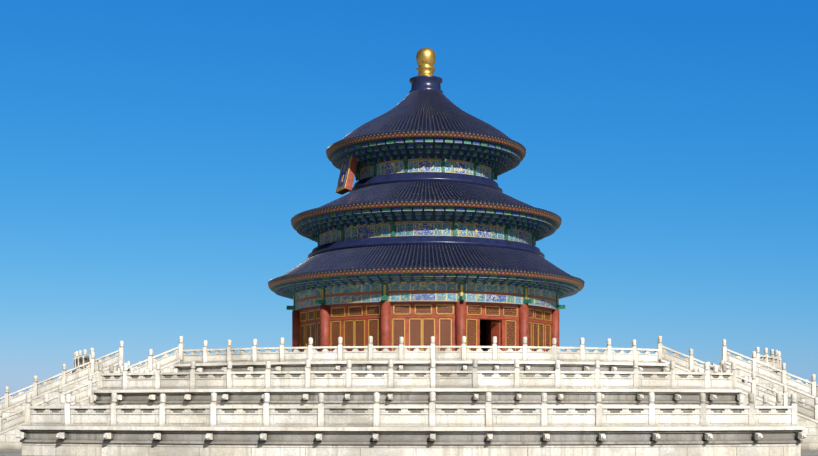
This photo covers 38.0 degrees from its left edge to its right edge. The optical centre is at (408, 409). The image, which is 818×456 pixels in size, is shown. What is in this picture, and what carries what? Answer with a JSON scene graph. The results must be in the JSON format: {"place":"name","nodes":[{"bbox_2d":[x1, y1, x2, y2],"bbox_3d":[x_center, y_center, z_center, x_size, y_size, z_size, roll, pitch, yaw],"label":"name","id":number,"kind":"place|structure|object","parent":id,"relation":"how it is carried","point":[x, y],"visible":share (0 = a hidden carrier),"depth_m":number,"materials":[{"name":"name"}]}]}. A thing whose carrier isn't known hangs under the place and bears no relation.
{"place":"outdoors","nodes":[
{"label":"outdoors","id":0,"kind":"place"},
{"bbox_2d":[0,450,817,455],"bbox_3d":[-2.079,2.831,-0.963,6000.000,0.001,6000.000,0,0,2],"label":"paving","id":1,"kind":"structure","parent":0,"point":[19,452],"depth_m":77.06,"materials":[{"name":"grey stone"}]},
{"bbox_2d":[0,336,817,444],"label":"marble","id":2,"kind":"object","parent":1,"relation":"on","point":[459,419],"depth_m":66.61},
{"bbox_2d":[0,336,817,426],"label":"balustrade","id":3,"kind":"object","parent":2,"relation":"on","point":[572,417],"visible":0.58,"depth_m":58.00,"materials":[{"name":"white stone"}]},
{"bbox_2d":[299,157,551,351],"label":"red lacquer","id":4,"kind":"object","parent":2,"relation":"on","point":[492,330],"visible":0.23,"depth_m":99.31,"materials":[{"name":"red wood"}]},
{"bbox_2d":[336,157,351,192],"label":"gold plaque","id":5,"kind":"object","parent":4,"relation":"on","point":[341,187],"visible":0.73,"depth_m":105.56,"materials":[{"name":"gold metal"}]},
{"bbox_2d":[338,158,349,186],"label":"blue plaque","id":6,"kind":"object","parent":5,"relation":"attached to","point":[344,172],"visible":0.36,"depth_m":105.66,"materials":[{"name":"blue wood"}]},
{"bbox_2d":[293,159,550,351],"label":"gold paint","id":7,"kind":"object","parent":4,"relation":"on","point":[354,332],"visible":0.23,"depth_m":99.44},
{"bbox_2d":[300,305,550,351],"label":"lattice","id":8,"kind":"object","parent":4,"relation":"in","point":[428,331],"visible":0.33,"depth_m":98.51,"materials":[{"name":"brown wood"}]},
{"bbox_2d":[274,139,577,298],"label":"bracket sets","id":9,"kind":"object","parent":4,"relation":"attached to","point":[436,146],"visible":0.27,"depth_m":101.10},
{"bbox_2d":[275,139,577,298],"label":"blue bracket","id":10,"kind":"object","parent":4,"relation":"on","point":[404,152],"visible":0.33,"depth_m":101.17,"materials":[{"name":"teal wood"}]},
{"bbox_2d":[270,136,582,291],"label":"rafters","id":11,"kind":"object","parent":10,"relation":"on","point":[272,288],"visible":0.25,"depth_m":100.06,"materials":[{"name":"wood"}]},
{"bbox_2d":[283,137,573,292],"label":"soffit","id":12,"kind":"structure","parent":10,"relation":"on","point":[423,215],"depth_m":101.31,"materials":[{"name":"wood"}]},
{"bbox_2d":[319,222,534,245],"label":"band","id":13,"kind":"object","parent":12,"relation":"attached to","point":[426,229],"visible":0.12,"depth_m":100.10,"materials":[{"name":"multicoloured paint"}]},
{"bbox_2d":[360,159,493,180],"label":"band","id":14,"kind":"object","parent":12,"relation":"attached to","point":[428,165],"visible":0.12,"depth_m":103.49,"materials":[{"name":"multicoloured paint"}]},
{"bbox_2d":[292,301,558,351],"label":"red column","id":15,"kind":"structure","parent":2,"relation":"on","point":[460,321],"depth_m":99.95,"materials":[{"name":"red wood"}]},
{"bbox_2d":[296,75,554,310],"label":"blue ring","id":16,"kind":"object","parent":15,"relation":"on","point":[425,82],"visible":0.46,"depth_m":102.29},
{"bbox_2d":[286,158,564,309],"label":"green paint","id":17,"kind":"object","parent":16,"relation":"attached to","point":[461,298],"visible":0.42,"depth_m":101.70,"materials":[{"name":"green paint"}]},
{"bbox_2d":[416,48,435,75],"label":"roof finial","id":18,"kind":"object","parent":16,"relation":"on","point":[425,58],"visible":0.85,"depth_m":108.31,"materials":[{"name":"gold metal"}]},
{"bbox_2d":[268,89,584,282],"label":"roof","id":19,"kind":"structure","parent":16,"relation":"on","point":[348,258],"depth_m":100.64,"materials":[{"name":"blue tile"}]},
{"bbox_2d":[268,130,583,287],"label":"eave fascia","id":20,"kind":"structure","parent":19,"relation":"attached to","point":[330,149],"depth_m":98.54,"materials":[{"name":"brown wood"}]},
{"bbox_2d":[351,90,501,268],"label":"roof tile","id":21,"kind":"object","parent":16,"relation":"on","point":[425,95],"visible":0.04,"depth_m":98.91,"materials":[{"name":"blue tile"}]},
{"bbox_2d":[295,282,558,310],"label":"band","id":22,"kind":"object","parent":16,"relation":"on","point":[425,291],"visible":0.4,"depth_m":98.13,"materials":[{"name":"multicoloured paint"}]},
{"bbox_2d":[480,319,499,350],"bbox_3d":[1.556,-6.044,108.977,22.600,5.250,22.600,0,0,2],"label":"doorway","id":23,"kind":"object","parent":2,"relation":"on","point":[482,332],"depth_m":105.78,"materials":[{"name":"black"}]},
{"bbox_2d":[0,359,817,455],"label":"marble wall","id":24,"kind":"structure","parent":1,"relation":"on","point":[9,440],"depth_m":57.08,"materials":[{"name":"white stone"}]},
{"bbox_2d":[0,0,817,401],"label":"sky","id":25,"kind":"structure","parent":0,"point":[158,158],"materials":[{"name":"blue"}]}
]}

